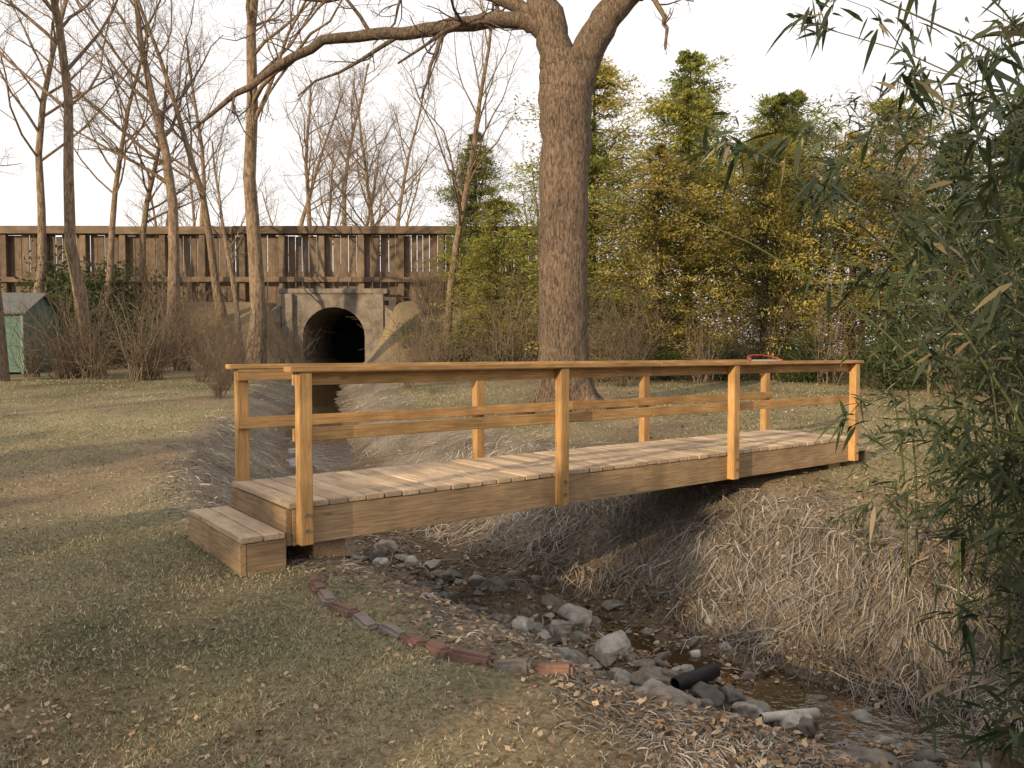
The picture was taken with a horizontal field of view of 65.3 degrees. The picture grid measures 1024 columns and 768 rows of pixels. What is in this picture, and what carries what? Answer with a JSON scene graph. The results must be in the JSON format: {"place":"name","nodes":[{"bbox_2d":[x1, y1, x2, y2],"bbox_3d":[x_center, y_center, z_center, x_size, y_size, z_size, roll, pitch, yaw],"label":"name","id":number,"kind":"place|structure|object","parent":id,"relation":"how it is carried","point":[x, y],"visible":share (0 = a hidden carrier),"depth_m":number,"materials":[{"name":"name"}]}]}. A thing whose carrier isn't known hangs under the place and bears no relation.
{"place":"outdoors","nodes":[
{"label":"outdoors","id":0,"kind":"place"},
{"bbox_2d":[0,271,1023,767],"bbox_3d":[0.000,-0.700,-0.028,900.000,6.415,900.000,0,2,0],"label":"ground","id":1,"kind":"structure","parent":0,"point":[108,483],"depth_m":6.70,"materials":[{"name":"soil"}]},
{"bbox_2d":[0,235,10,292],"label":"pile","id":2,"kind":"object","parent":1,"relation":"on","point":[4,257],"visible":0.45,"depth_m":31.56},
{"bbox_2d":[0,226,108,234],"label":"waler","id":3,"kind":"object","parent":2,"relation":"attached to","point":[53,230],"visible":0.55,"depth_m":31.41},
{"bbox_2d":[14,236,22,292],"bbox_3d":[-19.654,-3.837,31.868,0.303,4.120,0.060,0,2,0],"label":"plank","id":4,"kind":"object","parent":1,"relation":"on","point":[18,254],"visible":0.6,"depth_m":31.80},
{"bbox_2d":[1,292,64,373],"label":"garden shed","id":5,"kind":"structure","parent":1,"relation":"on","point":[6,299],"depth_m":24.71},
{"bbox_2d":[4,281,77,377],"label":"bare shrub","id":6,"kind":"object","parent":1,"relation":"on","point":[33,360],"visible":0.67,"depth_m":22.90,"materials":[{"name":"brown plant"}]},
{"bbox_2d":[0,0,89,381],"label":"bare tree","id":7,"kind":"object","parent":1,"relation":"on","point":[4,370],"visible":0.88,"depth_m":21.33,"materials":[{"name":"brown plant"}]},
{"bbox_2d":[0,279,133,378],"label":"bare shrub","id":8,"kind":"object","parent":1,"relation":"on","point":[60,358],"visible":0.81,"depth_m":22.24,"materials":[{"name":"brown plant"}]},
{"bbox_2d":[3,255,144,378],"bbox_3d":[-12.125,-1.792,22.498,3.682,4.177,4.478,2,3,43],"label":"bare shrub","id":9,"kind":"object","parent":1,"relation":"on","point":[86,336],"visible":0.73,"depth_m":22.54,"materials":[{"name":"brown plant"}]},
{"bbox_2d":[32,287,132,379],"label":"bare shrub","id":10,"kind":"object","parent":1,"relation":"on","point":[95,367],"visible":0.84,"depth_m":22.18,"materials":[{"name":"brown plant"}]},
{"bbox_2d":[0,0,189,292],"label":"bare tree","id":11,"kind":"object","parent":1,"relation":"on","point":[41,228],"visible":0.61,"depth_m":27.51,"materials":[{"name":"brown plant"}]},
{"bbox_2d":[6,235,185,332],"bbox_3d":[-14.925,-3.440,28.924,5.729,3.631,5.362,-2,3,-38],"label":"evergreen shrub","id":12,"kind":"object","parent":1,"relation":"on","point":[117,272],"visible":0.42,"depth_m":28.25,"materials":[{"name":"green plant"}]},
{"bbox_2d":[20,0,183,331],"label":"bare tree","id":13,"kind":"object","parent":1,"relation":"on","point":[112,225],"visible":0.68,"depth_m":27.82,"materials":[{"name":"brown plant"}]},
{"bbox_2d":[38,268,165,353],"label":"evergreen shrub","id":14,"kind":"object","parent":1,"relation":"on","point":[89,297],"visible":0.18,"depth_m":27.63,"materials":[{"name":"green plant"}]},
{"bbox_2d":[0,0,205,374],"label":"bare tree","id":15,"kind":"object","parent":1,"relation":"on","point":[68,188],"visible":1,"depth_m":22.78,"materials":[{"name":"brown plant"}]},
{"bbox_2d":[51,298,169,370],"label":"evergreen shrub","id":16,"kind":"object","parent":1,"relation":"on","point":[117,343],"visible":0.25,"depth_m":26.49,"materials":[{"name":"green plant"}]},
{"bbox_2d":[0,0,245,364],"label":"bare tree","id":17,"kind":"object","parent":1,"relation":"on","point":[173,232],"visible":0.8,"depth_m":27.20,"materials":[{"name":"brown plant"}]},
{"bbox_2d":[62,220,207,315],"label":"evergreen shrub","id":18,"kind":"object","parent":1,"relation":"on","point":[148,263],"visible":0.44,"depth_m":28.94,"materials":[{"name":"brown plant"}]},
{"bbox_2d":[87,248,184,321],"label":"bare shrub","id":19,"kind":"object","parent":1,"relation":"on","point":[137,294],"visible":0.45,"depth_m":28.68,"materials":[{"name":"brown plant"}]},
{"bbox_2d":[47,0,228,326],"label":"bare tree","id":20,"kind":"object","parent":1,"relation":"on","point":[210,243],"visible":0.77,"depth_m":27.88,"materials":[{"name":"brown plant"}]},
{"bbox_2d":[66,256,216,381],"bbox_3d":[-9.812,-1.666,22.095,3.569,4.049,4.340,0,2,-9],"label":"bare shrub","id":21,"kind":"object","parent":1,"relation":"on","point":[157,366],"visible":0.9,"depth_m":22.00,"materials":[{"name":"brown plant"}]},
{"bbox_2d":[121,305,185,379],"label":"bare shrub","id":22,"kind":"object","parent":1,"relation":"on","point":[162,366],"visible":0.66,"depth_m":22.35,"materials":[{"name":"brown plant"}]},
{"bbox_2d":[85,0,234,333],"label":"bare tree","id":23,"kind":"object","parent":1,"relation":"on","point":[146,208],"visible":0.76,"depth_m":28.66,"materials":[{"name":"brown plant"}]},
{"bbox_2d":[159,235,167,300],"bbox_3d":[-13.800,-3.626,31.710,0.240,4.520,0.240,0,2,0],"label":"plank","id":24,"kind":"object","parent":1,"relation":"on","point":[162,247],"visible":0.45,"depth_m":31.55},
{"bbox_2d":[115,226,235,235],"bbox_3d":[-13.350,-6.059,31.683,4.680,0.300,0.550,0,2,0],"label":"waler","id":25,"kind":"object","parent":24,"relation":"attached to","point":[151,230],"visible":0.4,"depth_m":31.41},
{"bbox_2d":[117,267,233,352],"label":"bare shrub","id":26,"kind":"object","parent":1,"relation":"on","point":[185,303],"visible":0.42,"depth_m":27.41,"materials":[{"name":"brown plant"}]},
{"bbox_2d":[131,274,223,371],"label":"bare shrub","id":27,"kind":"object","parent":1,"relation":"on","point":[181,330],"visible":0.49,"depth_m":25.12,"materials":[{"name":"brown plant"}]},
{"bbox_2d":[143,293,212,371],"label":"bare shrub","id":28,"kind":"object","parent":1,"relation":"on","point":[181,363],"visible":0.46,"depth_m":25.04,"materials":[{"name":"brown plant"}]},
{"bbox_2d":[146,283,210,370],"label":"bare shrub","id":29,"kind":"object","parent":1,"relation":"on","point":[174,366],"visible":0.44,"depth_m":25.25,"materials":[{"name":"brown plant"}]},
{"bbox_2d":[169,315,232,382],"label":"bare shrub","id":30,"kind":"object","parent":1,"relation":"on","point":[196,369],"visible":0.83,"depth_m":21.46,"materials":[{"name":"brown plant"}]},
{"bbox_2d":[199,234,207,301],"bbox_3d":[-12.230,-3.651,31.709,0.240,4.520,0.240,0,2,0],"label":"pile","id":31,"kind":"object","parent":1,"relation":"on","point":[202,254],"visible":0.4,"depth_m":31.56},
{"bbox_2d":[186,346,250,398],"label":"bare shrub","id":32,"kind":"object","parent":1,"relation":"on","point":[219,393],"visible":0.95,"depth_m":17.39,"materials":[{"name":"brown plant"}]},
{"bbox_2d":[159,277,293,380],"bbox_3d":[-7.995,-1.500,22.348,3.458,3.130,2.878,-1,2,-21],"label":"bare shrub","id":33,"kind":"object","parent":1,"relation":"on","point":[222,333],"visible":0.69,"depth_m":22.10,"materials":[{"name":"brown plant"}]},
{"bbox_2d":[164,103,291,362],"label":"bare tree","id":34,"kind":"object","parent":1,"relation":"on","point":[228,255],"visible":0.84,"depth_m":28.17,"materials":[{"name":"brown plant"}]},
{"bbox_2d":[239,234,246,301],"bbox_3d":[-10.660,-3.663,31.709,0.240,4.520,0.240,0,2,0],"label":"pile","id":35,"kind":"object","parent":1,"relation":"on","point":[242,285],"visible":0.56,"depth_m":31.58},
{"bbox_2d":[268,235,275,303],"bbox_3d":[-9.568,-3.851,31.893,0.306,4.146,0.060,0,2,0],"label":"plank","id":36,"kind":"object","parent":1,"relation":"on","point":[271,266],"visible":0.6,"depth_m":31.83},
{"bbox_2d":[278,235,286,287],"bbox_3d":[-9.090,-4.793,31.664,0.240,2.170,0.240,0,2,0],"label":"pile","id":37,"kind":"object","parent":1,"relation":"on","point":[282,253],"visible":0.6,"depth_m":31.55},
{"bbox_2d":[232,226,352,234],"bbox_3d":[-8.650,-6.077,31.683,4.680,0.300,0.550,0,2,0],"label":"waler","id":38,"kind":"object","parent":37,"relation":"attached to","point":[306,230],"visible":0.71,"depth_m":31.41,"materials":[{"name":"wood"}]},
{"bbox_2d":[309,236,316,287],"bbox_3d":[-7.928,-4.675,31.843,0.295,2.398,0.060,0,2,0],"label":"plank","id":39,"kind":"object","parent":38,"relation":"hanging from","point":[312,256],"visible":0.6,"depth_m":31.81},
{"bbox_2d":[242,294,325,363],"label":"bare shrub","id":40,"kind":"object","parent":1,"relation":"on","point":[283,360],"visible":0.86,"depth_m":24.78,"materials":[{"name":"brown plant"}]},
{"bbox_2d":[229,0,394,363],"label":"bare tree","id":41,"kind":"object","parent":1,"relation":"on","point":[257,289],"visible":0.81,"depth_m":23.62,"materials":[{"name":"brown plant"}]},
{"bbox_2d":[269,125,373,244],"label":"bare tree","id":42,"kind":"object","parent":1,"relation":"on","point":[342,181],"visible":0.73,"depth_m":40.46,"materials":[{"name":"brown plant"}]},
{"bbox_2d":[318,236,325,287],"bbox_3d":[-7.520,-4.767,31.665,0.240,2.170,0.240,0,2,0],"label":"pile","id":43,"kind":"object","parent":1,"relation":"on","point":[322,254],"visible":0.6,"depth_m":31.55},
{"bbox_2d":[234,277,351,281],"bbox_3d":[-8.650,-4.118,31.501,4.680,0.200,0.120,0,2,0],"label":"waler","id":44,"kind":"object","parent":43,"relation":"attached to","point":[303,279],"visible":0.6,"depth_m":31.44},
{"bbox_2d":[270,288,393,362],"bbox_3d":[-6.900,-1.683,32.697,8.509,4.150,6.924,0,2,0],"label":"culvert portal","id":45,"kind":"object","parent":1,"relation":"on","point":[334,314],"visible":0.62,"depth_m":30.93,"materials":[{"name":"concrete"}]},
{"bbox_2d":[310,61,446,271],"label":"bare tree","id":46,"kind":"object","parent":1,"relation":"on","point":[366,175],"visible":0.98,"depth_m":39.22,"materials":[{"name":"brown plant"}]},
{"bbox_2d":[398,235,404,302],"bbox_3d":[-4.380,-3.606,31.711,0.240,4.520,0.240,0,2,0],"label":"pile","id":47,"kind":"object","parent":1,"relation":"on","point":[401,257],"visible":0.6,"depth_m":31.56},
{"bbox_2d":[116,0,693,415],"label":"oak tree","id":48,"kind":"object","parent":1,"relation":"on","point":[568,73],"visible":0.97,"depth_m":14.47,"materials":[{"name":"brown plant"}]},
{"bbox_2d":[397,243,449,314],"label":"bare shrub","id":49,"kind":"object","parent":1,"relation":"on","point":[438,296],"visible":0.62,"depth_m":29.74,"materials":[{"name":"brown plant"}]},
{"bbox_2d":[354,261,492,362],"bbox_3d":[-2.420,-1.815,24.042,4.212,3.930,3.464,-2,3,-43],"label":"bare shrub","id":50,"kind":"object","parent":1,"relation":"on","point":[427,327],"visible":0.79,"depth_m":24.13,"materials":[{"name":"brown plant"}]},
{"bbox_2d":[389,248,468,317],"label":"bare shrub","id":51,"kind":"object","parent":1,"relation":"on","point":[420,289],"visible":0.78,"depth_m":29.66,"materials":[{"name":"brown plant"}]},
{"bbox_2d":[391,309,480,361],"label":"bare shrub","id":52,"kind":"object","parent":1,"relation":"on","point":[434,350],"visible":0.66,"depth_m":21.99,"materials":[{"name":"brown plant"}]},
{"bbox_2d":[438,234,443,300],"bbox_3d":[-2.810,-3.669,31.709,0.240,4.520,0.240,0,2,0],"label":"pile","id":53,"kind":"object","parent":1,"relation":"on","point":[440,245],"visible":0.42,"depth_m":31.52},
{"bbox_2d":[352,277,470,281],"bbox_3d":[-3.950,-4.114,31.501,4.680,0.200,0.120,0,2,0],"label":"waler","id":54,"kind":"object","parent":53,"relation":"attached to","point":[379,279],"visible":0.56,"depth_m":31.44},
{"bbox_2d":[352,226,471,235],"bbox_3d":[-3.950,-6.073,31.683,4.680,0.300,0.550,0,2,0],"label":"waler","id":55,"kind":"object","parent":53,"relation":"attached to","point":[396,230],"visible":0.87,"depth_m":31.41,"materials":[{"name":"wood"}]},
{"bbox_2d":[380,235,388,296],"bbox_3d":[-5.077,-4.724,31.853,0.312,2.494,0.060,0,2,0],"label":"plank","id":56,"kind":"object","parent":55,"relation":"hanging from","point":[384,248],"visible":0.69,"depth_m":31.82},
{"bbox_2d":[307,572,575,677],"bbox_3d":[-0.617,1.335,4.446,2.252,0.124,0.372,2,3,43],"label":"stone edging","id":57,"kind":"object","parent":1,"relation":"on","point":[437,648],"visible":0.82,"depth_m":4.08,"materials":[{"name":"stone"}]},
{"bbox_2d":[367,0,537,361],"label":"bare tree","id":58,"kind":"object","parent":1,"relation":"on","point":[461,206],"visible":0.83,"depth_m":24.89,"materials":[{"name":"brown plant"}]},
{"bbox_2d":[376,196,538,361],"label":"evergreen tree","id":59,"kind":"object","parent":1,"relation":"on","point":[492,224],"visible":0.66,"depth_m":26.09,"materials":[{"name":"green plant"}]},
{"bbox_2d":[403,131,533,301],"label":"evergreen tree","id":60,"kind":"object","parent":1,"relation":"on","point":[489,189],"visible":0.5,"depth_m":30.52,"materials":[{"name":"green plant"}]},
{"bbox_2d":[454,313,512,361],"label":"bare shrub","id":61,"kind":"object","parent":1,"relation":"on","point":[479,356],"visible":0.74,"depth_m":22.16,"materials":[{"name":"brown plant"}]},
{"bbox_2d":[452,241,538,361],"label":"bare shrub","id":62,"kind":"object","parent":1,"relation":"on","point":[511,349],"visible":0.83,"depth_m":23.33,"materials":[{"name":"brown plant"}]},
{"bbox_2d":[128,478,870,767],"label":"straw mulch","id":63,"kind":"object","parent":1,"relation":"on","point":[690,720],"visible":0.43,"depth_m":3.31,"materials":[{"name":"plant"}]},
{"bbox_2d":[0,2,1013,353],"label":"distant woodland","id":64,"kind":"object","parent":1,"relation":"on","point":[306,134],"visible":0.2,"depth_m":48.07,"materials":[{"name":"brown plant"}]},
{"bbox_2d":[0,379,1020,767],"bbox_3d":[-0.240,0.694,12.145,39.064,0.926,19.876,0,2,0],"label":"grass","id":65,"kind":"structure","parent":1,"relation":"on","point":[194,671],"depth_m":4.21,"materials":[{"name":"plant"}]},
{"bbox_2d":[0,379,1021,767],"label":"fallen leaves","id":66,"kind":"object","parent":1,"relation":"on","point":[358,749],"visible":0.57,"depth_m":3.33,"materials":[{"name":"plant"}]},
{"bbox_2d":[189,359,866,576],"bbox_3d":[0.970,0.507,8.138,7.874,1.466,1.386,-2,3,-37],"label":"footbridge","id":67,"kind":"object","parent":1,"relation":"on","point":[258,526],"visible":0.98,"depth_m":6.82,"materials":[{"name":"wood"}]},
{"bbox_2d":[400,115,721,360],"bbox_3d":[1.776,-4.418,25.534,10.848,8.486,6.814,-2,3,-43],"label":"evergreen tree","id":68,"kind":"object","parent":1,"relation":"on","point":[596,163],"visible":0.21,"depth_m":24.93,"materials":[{"name":"green plant"}]},
{"bbox_2d":[141,380,1023,728],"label":"dry bank grass","id":69,"kind":"structure","parent":1,"relation":"on","point":[707,564],"depth_m":7.73,"materials":[{"name":"plant"}]},
{"bbox_2d":[448,55,717,348],"bbox_3d":[3.343,-6.300,29.572,9.542,11.040,14.797,1,2,19],"label":"evergreen tree","id":70,"kind":"object","parent":1,"relation":"on","point":[610,102],"visible":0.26,"depth_m":28.36,"materials":[{"name":"green plant"}]},
{"bbox_2d":[156,460,1023,767],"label":"fallen leaves","id":71,"kind":"object","parent":1,"relation":"on","point":[792,760],"visible":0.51,"depth_m":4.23,"materials":[{"name":"plant"}]},
{"bbox_2d":[513,266,673,383],"bbox_3d":[1.972,-1.815,21.467,3.486,3.705,3.382,-1,2,-23],"label":"bare shrub","id":72,"kind":"object","parent":1,"relation":"on","point":[597,338],"visible":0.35,"depth_m":21.35,"materials":[{"name":"brown plant"}]},
{"bbox_2d":[588,285,689,386],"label":"bare shrub","id":73,"kind":"object","parent":1,"relation":"on","point":[621,380],"visible":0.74,"depth_m":20.41,"materials":[{"name":"brown plant"}]},
{"bbox_2d":[588,258,692,380],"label":"bare shrub","id":74,"kind":"object","parent":1,"relation":"on","point":[631,344],"visible":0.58,"depth_m":21.85,"materials":[{"name":"brown plant"}]},
{"bbox_2d":[515,142,775,384],"bbox_3d":[4.117,-3.531,23.811,7.955,7.011,6.163,-1,2,-13],"label":"evergreen tree","id":75,"kind":"object","parent":1,"relation":"on","point":[661,256],"visible":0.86,"depth_m":23.17,"materials":[{"name":"green plant"}]},
{"bbox_2d":[345,540,990,767],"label":"creek rocks","id":76,"kind":"object","parent":1,"relation":"on","point":[648,675],"visible":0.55,"depth_m":6.01,"materials":[{"name":"stone"}]},
{"bbox_2d":[642,341,693,381],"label":"evergreen shrub","id":77,"kind":"object","parent":1,"relation":"on","point":[670,357],"visible":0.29,"depth_m":21.82,"materials":[{"name":"green plant"}]},
{"bbox_2d":[480,87,887,378],"bbox_3d":[4.941,-4.171,25.704,11.890,10.260,7.278,0,2,-9],"label":"evergreen tree","id":78,"kind":"object","parent":1,"relation":"on","point":[679,111],"visible":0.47,"depth_m":24.86,"materials":[{"name":"green plant"}]},
{"bbox_2d":[352,521,1023,767],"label":"stream debris","id":79,"kind":"object","parent":1,"relation":"on","point":[599,632],"visible":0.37,"depth_m":6.93,"materials":[{"name":"plant"}]},
{"bbox_2d":[670,663,720,690],"bbox_3d":[1.260,2.013,5.485,0.382,0.119,0.100,-1,3,-32],"label":"black drain pipe","id":80,"kind":"object","parent":1,"relation":"on","point":[691,678],"visible":0.87,"depth_m":5.45,"materials":[{"name":"plastic"}]},
{"bbox_2d":[607,48,797,332],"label":"evergreen tree","id":81,"kind":"object","parent":1,"relation":"on","point":[692,63],"visible":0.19,"depth_m":29.11,"materials":[{"name":"green plant"}]},
{"bbox_2d":[648,279,770,383],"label":"bare shrub","id":82,"kind":"object","parent":1,"relation":"on","point":[699,357],"visible":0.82,"depth_m":21.44,"materials":[{"name":"brown plant"}]},
{"bbox_2d":[409,435,1023,735],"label":"matted sedge","id":83,"kind":"object","parent":1,"relation":"on","point":[866,639],"visible":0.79,"depth_m":6.76,"materials":[{"name":"plant"}]},
{"bbox_2d":[681,336,752,380],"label":"evergreen shrub","id":84,"kind":"object","parent":1,"relation":"on","point":[716,376],"visible":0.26,"depth_m":22.04,"materials":[{"name":"green plant"}]},
{"bbox_2d":[671,257,808,381],"bbox_3d":[6.832,-1.701,21.730,3.940,3.566,3.278,-2,3,-35],"label":"bare shrub","id":85,"kind":"object","parent":1,"relation":"on","point":[758,376],"visible":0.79,"depth_m":21.90,"materials":[{"name":"brown plant"}]},
{"bbox_2d":[626,92,921,362],"bbox_3d":[8.495,-4.965,26.793,11.990,9.380,7.532,0,2,-1],"label":"evergreen tree","id":86,"kind":"object","parent":1,"relation":"on","point":[779,101],"visible":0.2,"depth_m":25.83,"materials":[{"name":"green plant"}]},
{"bbox_2d":[645,119,926,381],"bbox_3d":[7.218,-3.264,23.201,7.113,8.230,11.030,0,2,3],"label":"evergreen tree","id":87,"kind":"object","parent":1,"relation":"on","point":[773,220],"visible":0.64,"depth_m":23.09,"materials":[{"name":"green plant"}]},
{"bbox_2d":[758,707,819,722],"bbox_3d":[1.780,2.124,5.129,0.420,0.079,0.060,-1,2,-17],"label":"white drain pipe","id":88,"kind":"object","parent":1,"relation":"on","point":[814,712],"visible":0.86,"depth_m":5.09,"materials":[{"name":"plastic"}]},
{"bbox_2d":[713,120,882,364],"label":"bare tree","id":89,"kind":"object","parent":1,"relation":"on","point":[808,223],"visible":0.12,"depth_m":25.09,"materials":[{"name":"brown plant"}]},
{"bbox_2d":[759,326,845,382],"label":"evergreen shrub","id":90,"kind":"object","parent":1,"relation":"on","point":[804,377],"visible":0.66,"depth_m":21.32,"materials":[{"name":"green plant"}]},
{"bbox_2d":[593,372,1023,704],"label":"fallen leaves","id":91,"kind":"object","parent":1,"relation":"on","point":[874,579],"visible":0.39,"depth_m":7.80,"materials":[{"name":"plant"}]},
{"bbox_2d":[700,89,934,360],"bbox_3d":[10.688,-5.835,30.274,8.249,10.273,13.132,-2,3,-37],"label":"evergreen tree","id":92,"kind":"object","parent":1,"relation":"on","point":[803,97],"visible":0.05,"depth_m":29.01,"materials":[{"name":"green plant"}]},
{"bbox_2d":[774,253,889,384],"bbox_3d":[8.079,-1.611,20.930,3.278,3.566,3.940,-1,3,-33],"label":"bare shrub","id":93,"kind":"object","parent":1,"relation":"on","point":[830,355],"visible":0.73,"depth_m":20.75,"materials":[{"name":"brown plant"}]},
{"bbox_2d":[670,0,1023,767],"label":"bamboo clump","id":94,"kind":"object","parent":1,"relation":"on","point":[922,86],"visible":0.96,"depth_m":3.19,"materials":[{"name":"green plant"}]},
{"bbox_2d":[731,130,965,372],"bbox_3d":[10.566,-3.902,23.984,8.669,7.640,6.716,0,2,-8],"label":"evergreen tree","id":95,"kind":"object","parent":1,"relation":"on","point":[855,157],"visible":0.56,"depth_m":23.98,"materials":[{"name":"green plant"}]},
{"bbox_2d":[766,93,965,371],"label":"evergreen tree","id":96,"kind":"object","parent":1,"relation":"on","point":[888,101],"visible":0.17,"depth_m":26.32,"materials":[{"name":"green plant"}]},
{"bbox_2d":[832,322,941,390],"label":"evergreen shrub","id":97,"kind":"object","parent":1,"relation":"on","point":[881,376],"visible":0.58,"depth_m":19.40,"materials":[{"name":"green plant"}]},
{"bbox_2d":[824,88,976,357],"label":"bare tree","id":98,"kind":"object","parent":1,"relation":"on","point":[909,157],"visible":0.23,"depth_m":24.16,"materials":[{"name":"brown plant"}]},
{"bbox_2d":[780,8,1023,683],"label":"bamboo clump","id":99,"kind":"object","parent":1,"relation":"on","point":[994,404],"visible":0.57,"depth_m":6.10,"materials":[{"name":"green plant"}]},
{"bbox_2d":[817,138,1023,767],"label":"bamboo clump","id":100,"kind":"object","parent":1,"relation":"on","point":[943,506],"visible":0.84,"depth_m":3.53,"materials":[{"name":"green plant"}]},
{"bbox_2d":[866,126,1023,384],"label":"dark evergreen tree","id":101,"kind":"object","parent":1,"relation":"on","point":[947,279],"visible":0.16,"depth_m":20.27,"materials":[{"name":"green plant"}]},
{"bbox_2d":[877,228,1023,398],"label":"bare shrub","id":102,"kind":"object","parent":1,"relation":"on","point":[952,390],"visible":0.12,"depth_m":17.53,"materials":[{"name":"brown plant"}]},
{"bbox_2d":[908,144,1023,382],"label":"dark evergreen tree","id":103,"kind":"object","parent":1,"relation":"on","point":[1003,204],"visible":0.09,"depth_m":18.90,"materials":[{"name":"green plant"}]},
{"bbox_2d":[921,86,1023,377],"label":"dark evergreen tree","id":104,"kind":"object","parent":1,"relation":"on","point":[1001,146],"visible":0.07,"depth_m":21.77,"materials":[{"name":"green plant"}]},
{"bbox_2d":[0,0,1023,347],"label":"sky","id":105,"kind":"structure","parent":0,"point":[746,30],"materials":[{"name":"white"}]},
{"bbox_2d":[283,384,1023,767],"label":"creek water","id":106,"kind":"structure","parent":0,"point":[835,718],"depth_m":5.46,"materials":[{"name":"brown liquid"}]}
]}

